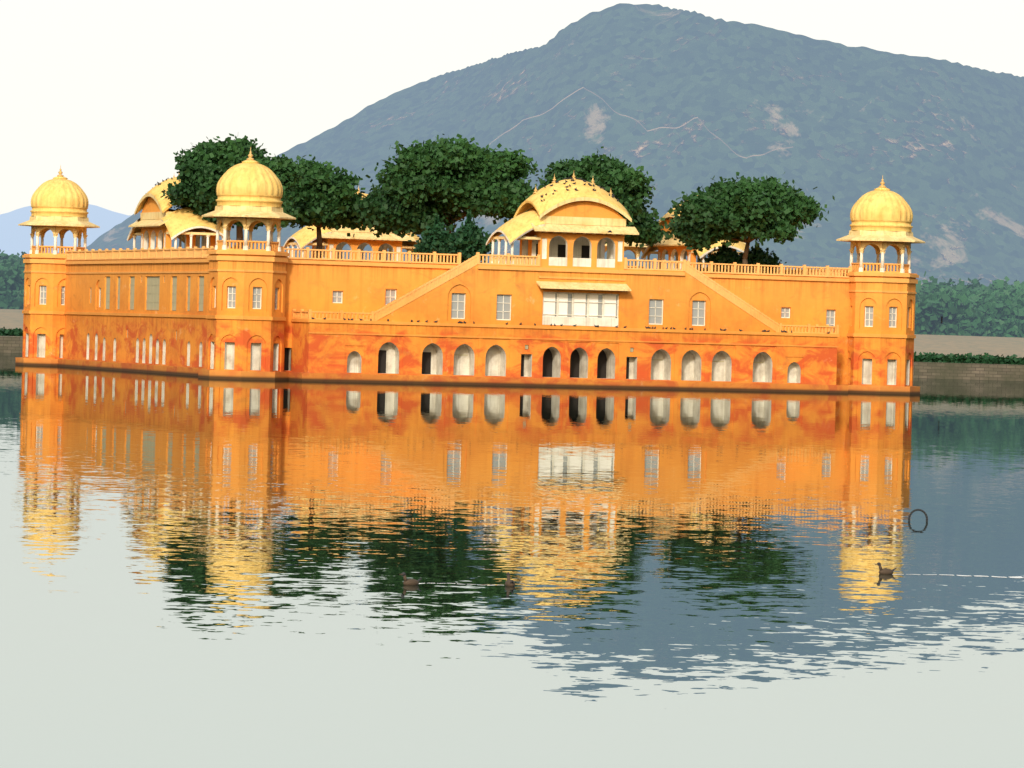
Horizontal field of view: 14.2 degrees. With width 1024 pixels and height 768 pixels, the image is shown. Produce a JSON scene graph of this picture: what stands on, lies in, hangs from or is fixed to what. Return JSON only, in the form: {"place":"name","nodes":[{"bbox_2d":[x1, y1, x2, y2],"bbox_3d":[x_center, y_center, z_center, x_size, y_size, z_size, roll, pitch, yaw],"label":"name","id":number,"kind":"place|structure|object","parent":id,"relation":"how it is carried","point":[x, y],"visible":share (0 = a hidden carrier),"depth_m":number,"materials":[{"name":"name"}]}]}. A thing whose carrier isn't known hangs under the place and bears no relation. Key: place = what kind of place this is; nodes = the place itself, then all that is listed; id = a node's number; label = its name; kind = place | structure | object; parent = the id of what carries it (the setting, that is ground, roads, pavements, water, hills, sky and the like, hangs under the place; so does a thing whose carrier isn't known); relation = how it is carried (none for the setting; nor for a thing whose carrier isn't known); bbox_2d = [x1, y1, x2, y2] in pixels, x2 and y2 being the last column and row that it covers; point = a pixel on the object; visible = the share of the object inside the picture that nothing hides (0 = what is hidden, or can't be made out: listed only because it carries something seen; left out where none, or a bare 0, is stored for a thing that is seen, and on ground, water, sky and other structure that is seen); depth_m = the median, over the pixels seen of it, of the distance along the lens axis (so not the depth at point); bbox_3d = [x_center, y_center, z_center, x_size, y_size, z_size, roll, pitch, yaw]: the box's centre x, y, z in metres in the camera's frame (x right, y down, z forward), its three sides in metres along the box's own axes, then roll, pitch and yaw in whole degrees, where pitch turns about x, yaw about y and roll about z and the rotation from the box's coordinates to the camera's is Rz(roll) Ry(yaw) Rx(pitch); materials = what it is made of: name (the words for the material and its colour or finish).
{"place":"outdoors","nodes":[
{"label":"outdoors","id":0,"kind":"place"},
{"bbox_2d":[22,258,65,358],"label":"tower","id":1,"kind":"structure","parent":0,"point":[43,334],"depth_m":455.66,"materials":[{"name":"orange paint"}]},
{"bbox_2d":[29,285,64,304],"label":"windows","id":2,"kind":"structure","parent":1,"relation":"in","point":[45,298],"depth_m":455.89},
{"bbox_2d":[18,165,99,255],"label":"domed pavilion","id":3,"kind":"structure","parent":1,"relation":"on","point":[59,203],"depth_m":456.22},
{"bbox_2d":[0,204,131,257],"bbox_3d":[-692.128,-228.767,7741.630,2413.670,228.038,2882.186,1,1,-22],"label":"hills","id":4,"kind":"structure","parent":0,"point":[15,238],"depth_m":7113.86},
{"bbox_2d":[198,251,288,379],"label":"tower moldings","id":5,"kind":"structure","parent":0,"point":[243,375],"depth_m":393.31,"materials":[{"name":"paint"}]},
{"bbox_2d":[206,254,285,371],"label":"tower","id":6,"kind":"structure","parent":0,"point":[243,345],"depth_m":393.84,"materials":[{"name":"orange paint"}]},
{"bbox_2d":[215,286,277,309],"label":"window frames","id":7,"kind":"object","parent":6,"relation":"in","point":[256,294],"visible":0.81,"depth_m":393.88,"materials":[{"name":"white wood"}]},
{"bbox_2d":[202,147,295,252],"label":"domed pavilion","id":8,"kind":"structure","parent":6,"relation":"on","point":[249,192],"depth_m":394.11,"materials":[{"name":"yellow stone"}]},
{"bbox_2d":[0,353,1023,767],"bbox_3d":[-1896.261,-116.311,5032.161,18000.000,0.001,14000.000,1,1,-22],"label":"lake water","id":9,"kind":"structure","parent":0,"point":[198,573],"depth_m":94.23,"materials":[{"name":"grey liquid"}]},
{"bbox_2d":[15,255,66,365],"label":"tower moldings","id":10,"kind":"structure","parent":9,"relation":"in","point":[36,361],"depth_m":455.20,"materials":[{"name":"stone"}]},
{"bbox_2d":[399,572,421,584],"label":"duck","id":11,"kind":"object","parent":9,"relation":"on","point":[410,581],"visible":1,"depth_m":89.55},
{"bbox_2d":[62,258,851,384],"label":"palace","id":12,"kind":"structure","parent":9,"relation":"in","point":[153,340],"depth_m":418.70,"materials":[{"name":"orange paint"}]},
{"bbox_2d":[141,227,215,248],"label":"pavilion","id":13,"kind":"structure","parent":12,"relation":"on","point":[163,238],"depth_m":429.05,"materials":[{"name":"orange paint"}]},
{"bbox_2d":[127,173,230,248],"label":"pavilion roof","id":14,"kind":"structure","parent":12,"relation":"on","point":[157,212],"depth_m":426.64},
{"bbox_2d":[161,133,308,248],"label":"tree","id":15,"kind":"object","parent":12,"relation":"on","point":[203,167],"depth_m":424.22,"materials":[{"name":"green plant"}]},
{"bbox_2d":[286,154,366,257],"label":"tree","id":16,"kind":"object","parent":12,"relation":"on","point":[327,194],"depth_m":438.43,"materials":[{"name":"green plant"}]},
{"bbox_2d":[284,186,420,260],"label":"pavilion roof","id":17,"kind":"structure","parent":12,"relation":"on","point":[303,237],"depth_m":464.19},
{"bbox_2d":[312,238,401,260],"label":"pavilion","id":18,"kind":"structure","parent":12,"relation":"on","point":[377,245],"depth_m":465.64,"materials":[{"name":"orange paint"}]},
{"bbox_2d":[407,212,462,262],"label":"bush","id":19,"kind":"object","parent":12,"relation":"on","point":[437,238],"visible":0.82,"depth_m":426.14,"materials":[{"name":"green plant"}]},
{"bbox_2d":[346,134,543,237],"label":"tree","id":20,"kind":"object","parent":12,"relation":"on","point":[419,181],"depth_m":435.77,"materials":[{"name":"green plant"}]},
{"bbox_2d":[58,259,848,392],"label":"wall moldings","id":21,"kind":"structure","parent":12,"relation":"attached to","point":[470,380],"depth_m":405.70,"materials":[{"name":"paint"}]},
{"bbox_2d":[152,177,829,333],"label":"birds","id":22,"kind":"object","parent":21,"relation":"on","point":[575,189],"visible":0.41,"depth_m":405.38,"materials":[{"name":"grey"}]},
{"bbox_2d":[90,276,834,339],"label":"windows","id":23,"kind":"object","parent":12,"relation":"in","point":[152,293],"visible":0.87,"depth_m":424.70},
{"bbox_2d":[65,245,864,333],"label":"palace balustrades","id":24,"kind":"object","parent":12,"relation":"on","point":[173,253],"visible":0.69,"depth_m":412.45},
{"bbox_2d":[448,209,497,262],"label":"bush","id":25,"kind":"object","parent":12,"relation":"on","point":[471,235],"visible":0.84,"depth_m":427.43,"materials":[{"name":"green plant"}]},
{"bbox_2d":[486,173,638,267],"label":"pavilion roof","id":26,"kind":"structure","parent":12,"relation":"on","point":[584,209],"depth_m":403.96,"materials":[{"name":"yellow stone"}]},
{"bbox_2d":[519,229,623,268],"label":"pavilion","id":27,"kind":"structure","parent":12,"relation":"on","point":[548,243],"depth_m":405.20,"materials":[{"name":"orange paint"}]},
{"bbox_2d":[534,146,666,247],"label":"tree","id":28,"kind":"object","parent":12,"relation":"on","point":[623,182],"visible":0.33,"depth_m":446.36,"materials":[{"name":"green plant"}]},
{"bbox_2d":[641,195,749,270],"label":"pavilion roof","id":29,"kind":"structure","parent":12,"relation":"on","point":[672,242],"depth_m":451.95,"materials":[{"name":"yellow paint"}]},
{"bbox_2d":[658,246,735,269],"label":"pavilion","id":30,"kind":"structure","parent":12,"relation":"on","point":[681,253],"depth_m":453.69,"materials":[{"name":"orange paint"}]},
{"bbox_2d":[698,241,742,272],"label":"bush","id":31,"kind":"object","parent":12,"relation":"on","point":[724,254],"visible":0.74,"depth_m":431.85,"materials":[{"name":"green plant"}]},
{"bbox_2d":[664,172,834,272],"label":"tree","id":32,"kind":"object","parent":12,"relation":"on","point":[768,209],"depth_m":425.36,"materials":[{"name":"green plant"}]},
{"bbox_2d":[733,243,786,273],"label":"bush","id":33,"kind":"object","parent":12,"relation":"on","point":[760,256],"visible":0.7,"depth_m":432.95,"materials":[{"name":"green plant"}]},
{"bbox_2d":[505,572,514,586],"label":"duck","id":34,"kind":"object","parent":9,"relation":"on","point":[509,582],"visible":1,"depth_m":90.18},
{"bbox_2d":[0,336,1023,380],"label":"shore wall","id":35,"kind":"structure","parent":9,"relation":"in","point":[956,371],"depth_m":590.24,"materials":[{"name":"brown stone"}]},
{"bbox_2d":[290,264,837,384],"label":"palace block","id":36,"kind":"structure","parent":9,"relation":"in","point":[481,289],"depth_m":403.97,"materials":[{"name":"orange paint"}]},
{"bbox_2d":[378,281,763,378],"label":"windows","id":37,"kind":"structure","parent":36,"relation":"in","point":[599,309],"depth_m":404.02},
{"bbox_2d":[374,255,779,331],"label":"palace stairs","id":38,"kind":"structure","parent":36,"relation":"on","point":[458,270],"depth_m":399.72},
{"bbox_2d":[843,273,919,393],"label":"tower moldings","id":39,"kind":"structure","parent":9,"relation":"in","point":[883,389],"depth_m":418.71,"materials":[{"name":"orange paint"}]},
{"bbox_2d":[875,562,895,573],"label":"duck","id":40,"kind":"object","parent":9,"relation":"on","point":[885,571],"visible":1,"depth_m":98.80},
{"bbox_2d":[908,509,927,520],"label":"bent pipe","id":41,"kind":"object","parent":9,"relation":"in","point":[921,510],"visible":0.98,"depth_m":128.16,"materials":[{"name":"black metal"}]},
{"bbox_2d":[892,574,1022,577],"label":"water ripple","id":42,"kind":"object","parent":9,"relation":"on","point":[964,575],"visible":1,"depth_m":99.02,"materials":[{"name":"white liquid"}]},
{"bbox_2d":[0,3,1023,357],"bbox_3d":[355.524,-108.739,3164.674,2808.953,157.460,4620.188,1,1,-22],"label":"mountain","id":43,"kind":"structure","parent":0,"point":[936,145],"depth_m":1807.90,"materials":[{"name":"grey stone"}]},
{"bbox_2d":[0,327,1023,364],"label":"shore hedge","id":44,"kind":"object","parent":43,"relation":"on","point":[985,358],"visible":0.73,"depth_m":594.06,"materials":[{"name":"green plant"}]},
{"bbox_2d":[489,87,792,157],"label":"hilltop wall","id":45,"kind":"structure","parent":43,"relation":"on","point":[643,127],"depth_m":1789.50,"materials":[{"name":"brown stone"}]},
{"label":"shore tree trunks","id":46,"kind":"object","parent":43,"relation":"on","visible":0},
{"bbox_2d":[0,249,1023,337],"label":"trees","id":47,"kind":"object","parent":46,"relation":"on","point":[995,308],"visible":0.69,"depth_m":697.53,"materials":[{"name":"green plant"}]},
{"bbox_2d":[0,0,1023,214],"label":"sky","id":48,"kind":"structure","parent":0,"point":[106,92],"materials":[{"name":"white"}]},
{"bbox_2d":[605,242,646,268],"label":"pavilion","id":49,"kind":"structure","parent":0,"point":[635,250],"depth_m":481.73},
{"bbox_2d":[848,276,915,385],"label":"tower","id":50,"kind":"structure","parent":0,"point":[878,361],"depth_m":419.25,"materials":[{"name":"orange paint"}]},
{"bbox_2d":[836,176,924,274],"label":"domed pavilion","id":51,"kind":"structure","parent":50,"relation":"on","point":[881,216],"depth_m":419.58,"materials":[{"name":"yellow stone"}]},
{"bbox_2d":[865,306,908,327],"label":"windows","id":52,"kind":"structure","parent":50,"relation":"in","point":[892,313],"depth_m":419.31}
]}

